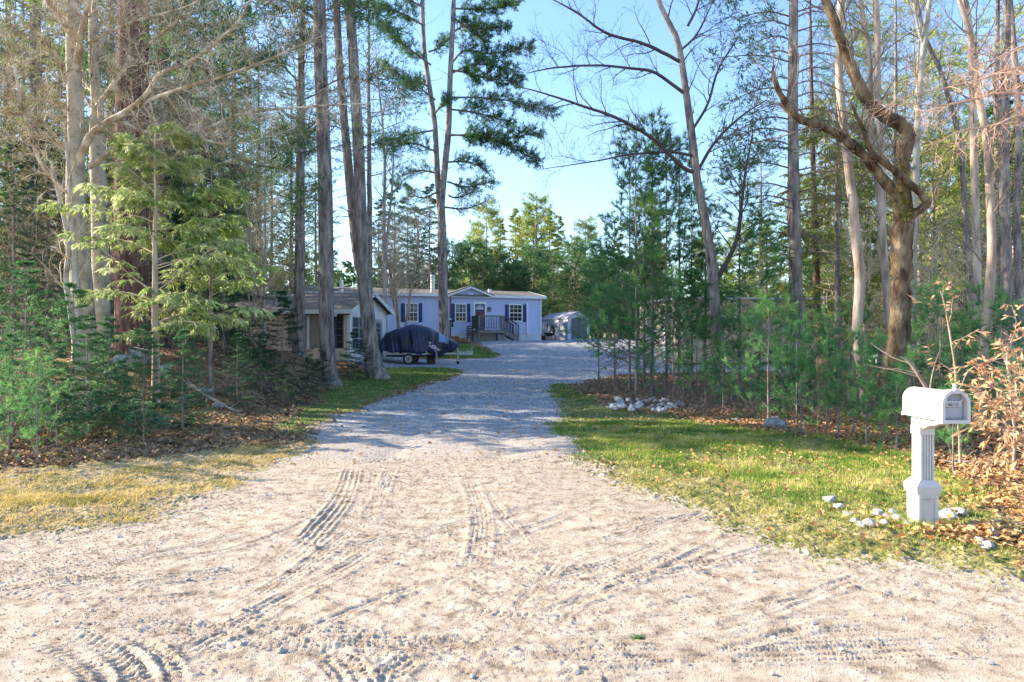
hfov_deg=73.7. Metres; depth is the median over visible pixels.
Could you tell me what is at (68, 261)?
maple sapling
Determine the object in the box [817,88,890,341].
pine tree
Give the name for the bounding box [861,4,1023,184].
bare tree
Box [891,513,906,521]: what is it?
stone
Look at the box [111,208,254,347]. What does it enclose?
fir tree
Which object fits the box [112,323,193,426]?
fir sapling
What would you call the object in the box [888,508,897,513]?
stone
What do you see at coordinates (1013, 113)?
pine tree
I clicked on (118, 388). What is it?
hemlock seedling
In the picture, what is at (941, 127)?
bare tree
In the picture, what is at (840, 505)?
stone
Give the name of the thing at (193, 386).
fallen branch
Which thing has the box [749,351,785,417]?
pine seedling
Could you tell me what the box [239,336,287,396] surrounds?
fir tree
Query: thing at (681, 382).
pine seedling
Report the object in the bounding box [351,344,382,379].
fir tree
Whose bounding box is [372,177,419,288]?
spruce tree
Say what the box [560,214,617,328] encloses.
sunlit pine
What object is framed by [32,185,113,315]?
bare shrub
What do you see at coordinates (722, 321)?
pine sapling
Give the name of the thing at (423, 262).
bare tree
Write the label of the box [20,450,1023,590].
edge grass
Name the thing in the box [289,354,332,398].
fir tree
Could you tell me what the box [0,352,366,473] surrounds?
verge grass
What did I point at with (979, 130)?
bare tree
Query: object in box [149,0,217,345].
pine tree
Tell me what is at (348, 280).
wood
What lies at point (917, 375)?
bent branch
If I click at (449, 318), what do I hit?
wood post
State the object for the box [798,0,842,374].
bare tree
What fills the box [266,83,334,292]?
pine tree
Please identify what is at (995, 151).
pine tree
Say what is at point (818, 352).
pine seedling
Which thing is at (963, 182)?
bare tree
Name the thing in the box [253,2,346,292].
pine tree
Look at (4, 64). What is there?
bare tree
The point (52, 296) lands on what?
bare shrub
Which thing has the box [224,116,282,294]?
pine tree
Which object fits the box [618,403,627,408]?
stone
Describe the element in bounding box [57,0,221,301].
pine tree
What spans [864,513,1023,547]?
leaf drift
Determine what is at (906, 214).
maple tree
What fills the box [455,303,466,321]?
window
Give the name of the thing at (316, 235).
pine tree
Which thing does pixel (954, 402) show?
door
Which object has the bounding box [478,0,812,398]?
bare tree
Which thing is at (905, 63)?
pine tree
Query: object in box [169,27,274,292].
pine tree
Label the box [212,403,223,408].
boulder
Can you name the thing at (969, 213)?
hemlock tree
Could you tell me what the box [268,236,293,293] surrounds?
spruce tree
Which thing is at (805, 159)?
pine tree
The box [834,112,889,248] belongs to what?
bare tree
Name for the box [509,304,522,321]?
window
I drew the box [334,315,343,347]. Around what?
french window
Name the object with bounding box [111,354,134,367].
boulder
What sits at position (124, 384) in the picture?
fir sapling
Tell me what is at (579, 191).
sky
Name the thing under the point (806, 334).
pine sapling
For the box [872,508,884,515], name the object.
stone
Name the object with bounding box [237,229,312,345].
bare shrub
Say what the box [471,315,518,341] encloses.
porch deck
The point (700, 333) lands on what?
pine sapling
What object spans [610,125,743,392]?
young pine
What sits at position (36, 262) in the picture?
bare shrub
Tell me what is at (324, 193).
pine tree
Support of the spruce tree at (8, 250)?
on the forest floor
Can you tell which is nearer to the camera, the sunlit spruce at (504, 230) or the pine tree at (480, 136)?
the pine tree at (480, 136)
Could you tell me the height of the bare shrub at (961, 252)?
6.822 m
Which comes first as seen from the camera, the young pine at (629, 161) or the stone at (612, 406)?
the stone at (612, 406)
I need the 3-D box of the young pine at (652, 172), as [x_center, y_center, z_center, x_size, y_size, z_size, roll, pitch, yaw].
[2.999,-2.124,17.408,3.224,7.617,3.592,0,0,-11]
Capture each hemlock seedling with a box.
[0,383,112,445]
[0,388,60,437]
[48,366,137,414]
[53,376,134,438]
[121,398,179,441]
[128,381,205,426]
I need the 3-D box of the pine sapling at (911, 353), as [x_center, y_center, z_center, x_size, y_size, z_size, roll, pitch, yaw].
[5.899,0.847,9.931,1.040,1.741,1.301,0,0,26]
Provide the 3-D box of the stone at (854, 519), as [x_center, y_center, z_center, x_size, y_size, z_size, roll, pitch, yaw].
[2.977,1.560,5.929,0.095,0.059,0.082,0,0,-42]
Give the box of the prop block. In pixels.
[427,357,434,363]
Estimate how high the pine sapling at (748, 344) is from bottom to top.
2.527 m
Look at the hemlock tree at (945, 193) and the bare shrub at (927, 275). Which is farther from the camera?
the hemlock tree at (945, 193)
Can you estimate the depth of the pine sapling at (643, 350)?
16.98 m
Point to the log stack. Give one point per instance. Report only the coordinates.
(457, 339)
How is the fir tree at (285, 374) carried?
on the forest floor
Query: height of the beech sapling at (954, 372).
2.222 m
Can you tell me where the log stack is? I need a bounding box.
[449,336,467,342]
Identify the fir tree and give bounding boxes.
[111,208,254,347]
[177,254,264,351]
[190,269,264,357]
[199,293,234,344]
[213,307,270,375]
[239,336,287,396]
[252,290,317,380]
[269,362,302,405]
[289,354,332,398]
[304,350,338,390]
[336,328,378,380]
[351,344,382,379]
[878,316,943,381]
[928,298,1003,386]
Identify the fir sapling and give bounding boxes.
[0,259,71,409]
[0,281,119,421]
[0,284,35,433]
[0,333,54,443]
[8,332,103,436]
[46,315,145,434]
[67,316,150,429]
[96,360,156,442]
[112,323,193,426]
[155,328,218,434]
[215,333,261,406]
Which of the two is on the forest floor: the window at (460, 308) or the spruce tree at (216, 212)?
the spruce tree at (216, 212)
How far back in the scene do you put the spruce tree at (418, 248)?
65.86 m
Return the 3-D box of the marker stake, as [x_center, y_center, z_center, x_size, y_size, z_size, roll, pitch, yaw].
[-3.182,0.653,28.037,0.550,1.280,0.302,0,0,0]
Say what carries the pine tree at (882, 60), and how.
on the forest floor
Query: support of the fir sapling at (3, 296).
on the forest floor
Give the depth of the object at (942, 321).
25.10 m
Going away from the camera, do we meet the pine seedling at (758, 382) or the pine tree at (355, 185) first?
the pine seedling at (758, 382)
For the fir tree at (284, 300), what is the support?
on the forest floor
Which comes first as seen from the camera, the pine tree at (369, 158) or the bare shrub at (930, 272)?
the bare shrub at (930, 272)
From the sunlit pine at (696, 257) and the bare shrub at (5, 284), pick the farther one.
the sunlit pine at (696, 257)
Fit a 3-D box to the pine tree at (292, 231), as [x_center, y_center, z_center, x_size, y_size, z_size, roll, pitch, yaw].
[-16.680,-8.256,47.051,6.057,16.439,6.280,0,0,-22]
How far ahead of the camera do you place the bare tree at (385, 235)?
35.94 m
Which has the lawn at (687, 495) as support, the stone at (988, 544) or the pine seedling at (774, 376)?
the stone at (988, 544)
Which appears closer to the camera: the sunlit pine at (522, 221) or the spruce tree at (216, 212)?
the spruce tree at (216, 212)
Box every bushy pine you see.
[421,238,477,289]
[447,236,503,290]
[461,254,508,290]
[469,242,522,290]
[495,255,530,291]
[503,264,547,316]
[504,242,567,317]
[537,251,580,316]
[546,235,602,322]
[570,252,621,338]
[597,259,642,338]
[618,251,665,332]
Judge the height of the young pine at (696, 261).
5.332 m
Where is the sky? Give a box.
[0,0,1023,337]
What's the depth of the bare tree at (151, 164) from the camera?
24.78 m
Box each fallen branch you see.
[186,381,244,412]
[940,450,978,467]
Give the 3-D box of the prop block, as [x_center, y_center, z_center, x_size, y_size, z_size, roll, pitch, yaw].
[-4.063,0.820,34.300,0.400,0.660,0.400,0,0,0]
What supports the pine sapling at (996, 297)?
on the forest floor
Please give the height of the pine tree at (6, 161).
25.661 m
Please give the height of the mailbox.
1.310 m
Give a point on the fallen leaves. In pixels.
(1006, 474)
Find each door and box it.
[375,319,381,356]
[475,304,484,329]
[571,317,586,337]
[946,394,962,418]
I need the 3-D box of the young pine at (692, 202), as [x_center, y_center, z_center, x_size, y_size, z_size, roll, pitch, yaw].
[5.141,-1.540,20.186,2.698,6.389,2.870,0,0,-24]
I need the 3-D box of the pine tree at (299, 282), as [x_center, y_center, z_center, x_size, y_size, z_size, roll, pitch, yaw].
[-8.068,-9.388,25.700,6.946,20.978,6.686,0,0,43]
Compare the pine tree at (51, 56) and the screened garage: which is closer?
the pine tree at (51, 56)
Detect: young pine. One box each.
[558,109,682,396]
[573,140,676,390]
[576,258,638,386]
[577,213,661,387]
[579,100,726,393]
[608,189,694,389]
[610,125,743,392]
[611,139,723,395]
[634,265,700,400]
[647,183,733,387]
[674,202,767,388]
[675,145,795,395]
[712,199,804,400]
[766,257,830,364]
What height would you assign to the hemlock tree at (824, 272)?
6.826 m
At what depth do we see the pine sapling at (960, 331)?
10.48 m
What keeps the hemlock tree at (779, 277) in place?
on the forest floor
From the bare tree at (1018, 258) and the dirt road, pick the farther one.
the bare tree at (1018, 258)
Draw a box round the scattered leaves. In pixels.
[272,368,911,476]
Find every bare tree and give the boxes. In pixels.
[0,1,64,340]
[0,1,101,306]
[0,117,60,330]
[86,55,181,315]
[149,83,209,265]
[211,53,304,344]
[338,207,428,327]
[358,28,426,303]
[369,214,421,327]
[387,169,448,325]
[406,234,431,288]
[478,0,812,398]
[556,247,578,312]
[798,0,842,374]
[801,0,918,416]
[801,75,859,239]
[813,0,949,329]
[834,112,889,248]
[844,103,891,343]
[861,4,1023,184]
[864,1,968,374]
[866,0,986,377]
[881,0,998,355]
[885,0,954,362]
[886,25,979,359]
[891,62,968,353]
[911,0,1023,428]
[911,80,968,262]
[942,84,1010,246]
[953,0,1023,391]
[954,0,1023,392]
[957,0,1023,401]
[964,25,1023,303]
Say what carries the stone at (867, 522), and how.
on the lawn at (687, 495)
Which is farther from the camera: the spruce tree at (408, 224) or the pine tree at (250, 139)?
the spruce tree at (408, 224)
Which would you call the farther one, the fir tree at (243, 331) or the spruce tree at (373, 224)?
the spruce tree at (373, 224)
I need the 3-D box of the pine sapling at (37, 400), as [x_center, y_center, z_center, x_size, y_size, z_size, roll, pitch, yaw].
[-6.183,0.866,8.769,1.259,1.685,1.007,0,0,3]
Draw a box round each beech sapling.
[907,280,1023,461]
[950,304,1023,469]
[952,371,1023,476]
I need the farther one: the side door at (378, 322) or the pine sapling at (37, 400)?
the side door at (378, 322)
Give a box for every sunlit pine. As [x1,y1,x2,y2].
[455,230,489,284]
[459,197,517,287]
[502,210,546,292]
[506,191,569,298]
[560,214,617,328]
[632,225,672,324]
[682,230,728,296]
[718,222,762,296]
[802,206,851,331]
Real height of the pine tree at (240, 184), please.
18.149 m
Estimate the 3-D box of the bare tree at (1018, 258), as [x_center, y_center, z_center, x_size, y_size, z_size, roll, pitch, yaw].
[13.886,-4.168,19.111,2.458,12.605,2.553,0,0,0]
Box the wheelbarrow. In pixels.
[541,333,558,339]
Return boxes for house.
[305,272,546,340]
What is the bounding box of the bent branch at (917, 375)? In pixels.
[864,342,951,435]
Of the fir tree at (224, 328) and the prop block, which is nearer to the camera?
the fir tree at (224, 328)
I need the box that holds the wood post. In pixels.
[448,296,451,335]
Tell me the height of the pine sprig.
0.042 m
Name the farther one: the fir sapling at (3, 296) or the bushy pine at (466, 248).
the bushy pine at (466, 248)
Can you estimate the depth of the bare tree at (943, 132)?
35.08 m
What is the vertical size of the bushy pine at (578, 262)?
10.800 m
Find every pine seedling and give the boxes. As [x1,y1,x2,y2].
[0,353,66,451]
[669,351,698,401]
[688,361,721,409]
[699,342,748,414]
[730,357,770,417]
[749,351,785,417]
[757,350,836,436]
[770,336,859,425]
[815,351,874,440]
[843,343,908,445]
[852,366,910,449]
[934,375,990,471]
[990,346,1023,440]
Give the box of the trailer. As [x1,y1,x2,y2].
[383,348,471,364]
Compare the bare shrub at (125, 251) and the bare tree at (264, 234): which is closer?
the bare shrub at (125, 251)
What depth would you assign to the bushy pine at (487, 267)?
60.19 m
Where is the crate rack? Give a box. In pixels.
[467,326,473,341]
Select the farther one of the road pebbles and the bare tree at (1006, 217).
the bare tree at (1006, 217)
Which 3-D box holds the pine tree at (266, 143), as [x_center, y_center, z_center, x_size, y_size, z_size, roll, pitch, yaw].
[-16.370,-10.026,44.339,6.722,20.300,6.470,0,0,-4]
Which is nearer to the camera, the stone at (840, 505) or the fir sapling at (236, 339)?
the stone at (840, 505)
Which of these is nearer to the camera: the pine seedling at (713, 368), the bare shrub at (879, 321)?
the pine seedling at (713, 368)
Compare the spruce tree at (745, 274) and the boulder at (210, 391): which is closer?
the boulder at (210, 391)
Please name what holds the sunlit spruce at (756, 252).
on the forest floor
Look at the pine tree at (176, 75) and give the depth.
46.30 m
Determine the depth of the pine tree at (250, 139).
34.06 m
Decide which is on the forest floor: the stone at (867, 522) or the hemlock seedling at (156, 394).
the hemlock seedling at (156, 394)
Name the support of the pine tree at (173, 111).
on the forest floor
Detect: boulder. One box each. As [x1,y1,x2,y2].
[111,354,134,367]
[129,347,151,364]
[160,364,170,375]
[199,387,212,394]
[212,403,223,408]
[763,417,787,428]
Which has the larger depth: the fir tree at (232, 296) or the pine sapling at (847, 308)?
the fir tree at (232, 296)
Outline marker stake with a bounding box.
[428,342,440,370]
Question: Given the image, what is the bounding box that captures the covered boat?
[379,324,457,356]
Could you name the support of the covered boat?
on the trailer
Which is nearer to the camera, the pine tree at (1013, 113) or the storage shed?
the pine tree at (1013, 113)
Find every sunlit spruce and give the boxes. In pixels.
[484,218,512,279]
[501,208,532,274]
[531,208,566,311]
[542,215,576,315]
[598,226,627,337]
[746,217,781,296]
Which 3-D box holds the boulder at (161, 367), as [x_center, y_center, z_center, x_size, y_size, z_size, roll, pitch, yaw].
[-7.537,0.639,14.635,0.429,0.296,0.317,0,0,33]
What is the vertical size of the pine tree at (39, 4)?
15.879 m
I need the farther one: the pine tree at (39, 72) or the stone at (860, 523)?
the pine tree at (39, 72)
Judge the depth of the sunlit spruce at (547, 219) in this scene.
79.85 m
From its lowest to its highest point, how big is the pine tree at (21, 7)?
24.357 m
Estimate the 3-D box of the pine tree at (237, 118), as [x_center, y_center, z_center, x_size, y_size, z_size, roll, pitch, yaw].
[-16.404,-8.869,37.573,6.250,19.426,6.122,0,0,40]
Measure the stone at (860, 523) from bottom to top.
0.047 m
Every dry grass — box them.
[0,438,323,534]
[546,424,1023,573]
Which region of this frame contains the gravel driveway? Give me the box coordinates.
[265,339,789,467]
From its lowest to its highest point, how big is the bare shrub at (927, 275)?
5.856 m
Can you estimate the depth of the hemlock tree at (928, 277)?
41.81 m
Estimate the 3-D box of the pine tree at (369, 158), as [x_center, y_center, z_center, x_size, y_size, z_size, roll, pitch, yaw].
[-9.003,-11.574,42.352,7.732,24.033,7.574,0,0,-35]
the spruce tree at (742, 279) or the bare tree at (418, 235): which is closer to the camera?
the bare tree at (418, 235)
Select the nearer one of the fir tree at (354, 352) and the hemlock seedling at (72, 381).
the hemlock seedling at (72, 381)
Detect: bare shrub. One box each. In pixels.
[0,176,64,345]
[0,217,28,340]
[0,256,62,331]
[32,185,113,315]
[87,158,182,313]
[215,174,308,343]
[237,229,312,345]
[821,194,891,391]
[863,189,992,385]
[864,195,1000,387]
[868,264,923,355]
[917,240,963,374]
[918,158,1023,351]
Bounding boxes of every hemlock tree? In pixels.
[33,121,250,402]
[42,124,177,322]
[134,174,279,393]
[737,88,938,379]
[738,247,787,296]
[763,225,831,322]
[803,241,852,340]
[820,219,885,363]
[866,213,958,338]
[867,139,992,372]
[870,178,955,345]
[877,130,1022,369]
[923,130,1023,337]
[925,148,1023,338]
[931,81,1023,334]
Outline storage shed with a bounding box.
[541,311,588,339]
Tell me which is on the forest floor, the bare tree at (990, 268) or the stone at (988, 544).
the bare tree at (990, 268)
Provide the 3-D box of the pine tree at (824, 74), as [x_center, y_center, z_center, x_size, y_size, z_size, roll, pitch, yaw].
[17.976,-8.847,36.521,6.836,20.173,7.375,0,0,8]
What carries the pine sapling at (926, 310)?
on the forest floor
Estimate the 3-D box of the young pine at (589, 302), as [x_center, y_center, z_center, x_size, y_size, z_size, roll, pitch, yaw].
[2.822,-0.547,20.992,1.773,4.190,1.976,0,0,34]
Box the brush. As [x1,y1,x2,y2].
[575,366,885,416]
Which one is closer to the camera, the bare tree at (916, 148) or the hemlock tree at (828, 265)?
the bare tree at (916, 148)
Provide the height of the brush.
1.680 m
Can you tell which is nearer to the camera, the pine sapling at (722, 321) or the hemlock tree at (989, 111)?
the pine sapling at (722, 321)
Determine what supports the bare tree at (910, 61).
on the forest floor
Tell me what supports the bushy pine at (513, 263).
on the forest floor
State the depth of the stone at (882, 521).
5.82 m
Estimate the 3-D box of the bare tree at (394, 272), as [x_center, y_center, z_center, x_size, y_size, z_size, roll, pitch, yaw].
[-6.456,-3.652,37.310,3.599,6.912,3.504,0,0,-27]
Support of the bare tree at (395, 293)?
on the forest floor
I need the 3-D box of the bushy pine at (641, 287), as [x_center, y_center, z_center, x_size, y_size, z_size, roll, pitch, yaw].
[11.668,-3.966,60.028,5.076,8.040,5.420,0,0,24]
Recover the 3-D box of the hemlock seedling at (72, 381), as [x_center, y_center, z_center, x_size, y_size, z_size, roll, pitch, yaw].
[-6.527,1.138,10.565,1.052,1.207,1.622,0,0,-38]
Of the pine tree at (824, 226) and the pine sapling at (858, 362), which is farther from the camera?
the pine tree at (824, 226)
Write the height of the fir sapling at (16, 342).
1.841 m
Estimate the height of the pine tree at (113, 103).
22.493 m
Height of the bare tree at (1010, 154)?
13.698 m
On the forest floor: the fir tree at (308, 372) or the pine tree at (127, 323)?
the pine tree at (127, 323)
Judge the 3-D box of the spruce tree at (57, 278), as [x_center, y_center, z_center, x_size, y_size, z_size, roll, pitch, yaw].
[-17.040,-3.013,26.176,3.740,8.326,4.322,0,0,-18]
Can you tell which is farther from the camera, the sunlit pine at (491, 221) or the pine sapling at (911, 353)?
the sunlit pine at (491, 221)
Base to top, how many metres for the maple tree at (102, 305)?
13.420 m
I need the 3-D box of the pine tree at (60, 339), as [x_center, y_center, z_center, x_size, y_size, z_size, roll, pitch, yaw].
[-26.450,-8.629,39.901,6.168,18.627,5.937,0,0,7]
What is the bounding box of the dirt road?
[0,456,1023,681]
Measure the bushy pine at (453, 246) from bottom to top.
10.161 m
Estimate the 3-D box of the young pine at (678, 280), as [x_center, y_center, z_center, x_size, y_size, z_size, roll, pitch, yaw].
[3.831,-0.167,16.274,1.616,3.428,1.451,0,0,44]
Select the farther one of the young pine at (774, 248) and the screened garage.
the screened garage
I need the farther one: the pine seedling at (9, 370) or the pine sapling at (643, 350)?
the pine sapling at (643, 350)
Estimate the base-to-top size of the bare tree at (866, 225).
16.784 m
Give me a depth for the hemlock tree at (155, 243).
13.36 m
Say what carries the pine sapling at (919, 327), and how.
on the forest floor
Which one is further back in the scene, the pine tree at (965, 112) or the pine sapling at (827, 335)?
the pine tree at (965, 112)
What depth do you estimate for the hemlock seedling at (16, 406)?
10.60 m
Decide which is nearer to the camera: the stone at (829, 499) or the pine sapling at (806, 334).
the stone at (829, 499)
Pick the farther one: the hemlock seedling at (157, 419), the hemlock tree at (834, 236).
the hemlock tree at (834, 236)
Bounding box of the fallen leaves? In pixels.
[583,406,1023,573]
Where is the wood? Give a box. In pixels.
[17,250,992,355]
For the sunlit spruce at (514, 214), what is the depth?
85.86 m
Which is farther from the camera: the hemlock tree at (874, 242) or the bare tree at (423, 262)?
the bare tree at (423, 262)
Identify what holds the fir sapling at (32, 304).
on the forest floor
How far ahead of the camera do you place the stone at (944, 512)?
6.08 m
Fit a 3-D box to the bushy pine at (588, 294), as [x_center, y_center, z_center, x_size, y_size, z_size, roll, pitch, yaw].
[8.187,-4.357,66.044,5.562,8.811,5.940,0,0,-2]
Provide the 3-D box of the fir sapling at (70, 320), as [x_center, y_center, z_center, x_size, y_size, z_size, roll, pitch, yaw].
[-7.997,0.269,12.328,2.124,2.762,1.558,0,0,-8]
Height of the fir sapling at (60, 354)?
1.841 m
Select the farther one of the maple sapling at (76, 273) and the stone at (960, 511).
the maple sapling at (76, 273)
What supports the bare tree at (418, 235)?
on the forest floor
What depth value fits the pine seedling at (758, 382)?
13.26 m
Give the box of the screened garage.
[217,280,394,361]
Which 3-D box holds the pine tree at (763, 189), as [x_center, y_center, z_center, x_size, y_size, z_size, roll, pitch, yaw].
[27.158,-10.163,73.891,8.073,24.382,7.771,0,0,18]
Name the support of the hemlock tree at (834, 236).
on the forest floor
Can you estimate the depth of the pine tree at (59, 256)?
23.40 m
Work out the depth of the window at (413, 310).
46.85 m
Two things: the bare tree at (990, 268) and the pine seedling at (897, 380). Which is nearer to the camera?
the pine seedling at (897, 380)
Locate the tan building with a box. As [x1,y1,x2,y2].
[638,297,825,364]
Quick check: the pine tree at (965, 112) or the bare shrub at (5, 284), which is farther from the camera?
the pine tree at (965, 112)
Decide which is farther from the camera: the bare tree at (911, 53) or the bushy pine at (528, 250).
the bushy pine at (528, 250)
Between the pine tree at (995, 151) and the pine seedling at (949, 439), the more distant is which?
the pine tree at (995, 151)
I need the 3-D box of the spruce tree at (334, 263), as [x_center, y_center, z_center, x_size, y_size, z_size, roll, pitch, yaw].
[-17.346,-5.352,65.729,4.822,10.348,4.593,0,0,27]
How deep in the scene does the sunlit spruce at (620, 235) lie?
81.85 m
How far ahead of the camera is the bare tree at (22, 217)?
27.13 m
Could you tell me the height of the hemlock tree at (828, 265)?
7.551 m
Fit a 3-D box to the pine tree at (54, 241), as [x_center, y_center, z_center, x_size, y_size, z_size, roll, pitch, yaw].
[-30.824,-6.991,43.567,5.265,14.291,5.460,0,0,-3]
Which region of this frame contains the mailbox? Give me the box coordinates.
[901,384,970,526]
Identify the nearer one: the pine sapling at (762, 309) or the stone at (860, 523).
the stone at (860, 523)
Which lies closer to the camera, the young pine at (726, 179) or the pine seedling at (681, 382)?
the pine seedling at (681, 382)
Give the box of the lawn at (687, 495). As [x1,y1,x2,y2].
[267,344,1023,582]
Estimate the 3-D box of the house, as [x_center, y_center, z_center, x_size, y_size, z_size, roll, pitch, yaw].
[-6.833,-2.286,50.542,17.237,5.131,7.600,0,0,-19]
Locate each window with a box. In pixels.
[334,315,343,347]
[405,303,417,321]
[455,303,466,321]
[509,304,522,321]
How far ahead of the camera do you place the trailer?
33.15 m
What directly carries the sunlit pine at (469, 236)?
on the forest floor
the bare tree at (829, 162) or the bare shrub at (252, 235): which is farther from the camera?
the bare tree at (829, 162)
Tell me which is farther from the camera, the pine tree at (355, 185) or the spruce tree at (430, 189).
the spruce tree at (430, 189)
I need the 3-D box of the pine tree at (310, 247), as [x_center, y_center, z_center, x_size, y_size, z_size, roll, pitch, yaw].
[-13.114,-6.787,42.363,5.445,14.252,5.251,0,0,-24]
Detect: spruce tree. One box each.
[0,118,112,346]
[0,128,43,343]
[0,139,62,347]
[7,152,88,344]
[58,145,168,343]
[149,131,230,345]
[174,113,267,345]
[207,162,282,348]
[227,166,276,292]
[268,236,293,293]
[313,248,340,285]
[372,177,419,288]
[372,199,393,287]
[378,182,431,288]
[396,206,434,288]
[410,182,456,289]
[729,247,758,296]
[731,260,749,296]
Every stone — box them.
[609,403,618,409]
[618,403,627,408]
[823,496,836,502]
[833,503,844,508]
[850,517,858,521]
[855,521,865,527]
[862,518,876,526]
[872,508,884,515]
[879,519,888,524]
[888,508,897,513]
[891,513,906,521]
[939,508,957,519]
[955,507,967,515]
[974,536,984,542]
[980,540,995,548]
[990,533,1002,539]
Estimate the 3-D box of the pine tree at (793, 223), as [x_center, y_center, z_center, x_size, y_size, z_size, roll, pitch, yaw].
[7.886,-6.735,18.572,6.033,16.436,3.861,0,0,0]
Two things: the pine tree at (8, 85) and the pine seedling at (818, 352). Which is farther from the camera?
the pine tree at (8, 85)
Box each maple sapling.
[9,117,108,369]
[16,111,111,369]
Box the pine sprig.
[627,633,644,639]
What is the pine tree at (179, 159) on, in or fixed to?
on the forest floor
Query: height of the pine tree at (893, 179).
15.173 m
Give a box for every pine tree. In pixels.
[0,0,63,287]
[0,0,63,333]
[0,0,89,341]
[0,0,115,267]
[0,0,158,345]
[0,0,159,346]
[0,1,151,345]
[0,2,53,273]
[0,138,55,307]
[3,0,181,330]
[17,34,90,343]
[44,92,89,332]
[49,0,247,344]
[53,0,295,351]
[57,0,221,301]
[103,0,283,345]
[148,6,241,213]
[149,0,208,345]
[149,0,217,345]
[157,92,218,342]
[168,2,274,344]
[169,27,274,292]
[173,9,294,344]
[181,42,286,294]
[193,43,292,236]
[212,0,390,358]
[216,34,311,293]
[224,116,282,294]
[232,0,408,386]
[237,111,317,293]
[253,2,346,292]
[261,0,433,379]
[262,127,346,292]
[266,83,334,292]
[291,153,348,286]
[306,1,429,291]
[372,0,563,337]
[689,0,887,392]
[729,139,783,291]
[760,76,877,313]
[775,115,872,307]
[781,0,901,358]
[803,0,999,326]
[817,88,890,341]
[827,14,942,364]
[863,46,952,218]
[864,0,1023,380]
[921,85,977,365]
[966,49,1023,208]
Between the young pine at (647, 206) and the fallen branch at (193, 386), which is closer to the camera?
the fallen branch at (193, 386)
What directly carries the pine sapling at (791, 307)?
on the forest floor
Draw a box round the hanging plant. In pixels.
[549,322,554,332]
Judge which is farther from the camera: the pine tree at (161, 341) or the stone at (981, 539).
the pine tree at (161, 341)
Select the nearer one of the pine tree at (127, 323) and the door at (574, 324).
the pine tree at (127, 323)
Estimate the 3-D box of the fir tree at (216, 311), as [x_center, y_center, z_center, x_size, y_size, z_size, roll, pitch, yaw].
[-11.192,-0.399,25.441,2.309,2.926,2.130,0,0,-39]
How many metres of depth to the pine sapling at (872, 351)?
10.57 m
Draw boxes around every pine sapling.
[0,346,90,460]
[623,339,666,397]
[667,319,719,398]
[698,298,772,401]
[711,309,780,409]
[719,289,817,421]
[739,294,840,413]
[742,310,851,426]
[765,303,879,429]
[811,296,908,404]
[811,323,893,433]
[844,326,919,442]
[869,278,1017,430]
[875,270,1005,399]
[882,343,948,447]
[908,298,1023,442]
[910,274,1023,414]
[929,289,1023,442]
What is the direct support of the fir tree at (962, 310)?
on the forest floor
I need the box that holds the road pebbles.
[0,458,1023,681]
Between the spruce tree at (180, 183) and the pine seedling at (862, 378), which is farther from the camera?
the spruce tree at (180, 183)
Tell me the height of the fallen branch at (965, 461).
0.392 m
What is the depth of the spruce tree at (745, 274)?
62.81 m
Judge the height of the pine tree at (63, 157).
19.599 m
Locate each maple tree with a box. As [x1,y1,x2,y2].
[0,0,420,362]
[46,0,135,353]
[711,0,931,403]
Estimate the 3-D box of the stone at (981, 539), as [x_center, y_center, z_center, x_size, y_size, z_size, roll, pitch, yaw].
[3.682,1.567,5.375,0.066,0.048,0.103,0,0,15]
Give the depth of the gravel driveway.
14.36 m
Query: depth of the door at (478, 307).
48.44 m
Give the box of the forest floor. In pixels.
[0,337,1023,567]
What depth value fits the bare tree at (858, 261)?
13.53 m
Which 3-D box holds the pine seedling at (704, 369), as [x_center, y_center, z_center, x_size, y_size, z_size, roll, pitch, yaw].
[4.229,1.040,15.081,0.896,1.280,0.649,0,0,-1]
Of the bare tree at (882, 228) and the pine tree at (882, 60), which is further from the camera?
the pine tree at (882, 60)
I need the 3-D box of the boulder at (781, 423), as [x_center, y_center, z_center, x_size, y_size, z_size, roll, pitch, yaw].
[4.687,1.496,12.167,0.407,0.278,0.424,0,0,16]
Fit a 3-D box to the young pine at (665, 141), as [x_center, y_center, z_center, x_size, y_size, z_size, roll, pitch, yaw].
[3.776,-2.299,17.902,3.772,7.998,3.386,0,0,24]

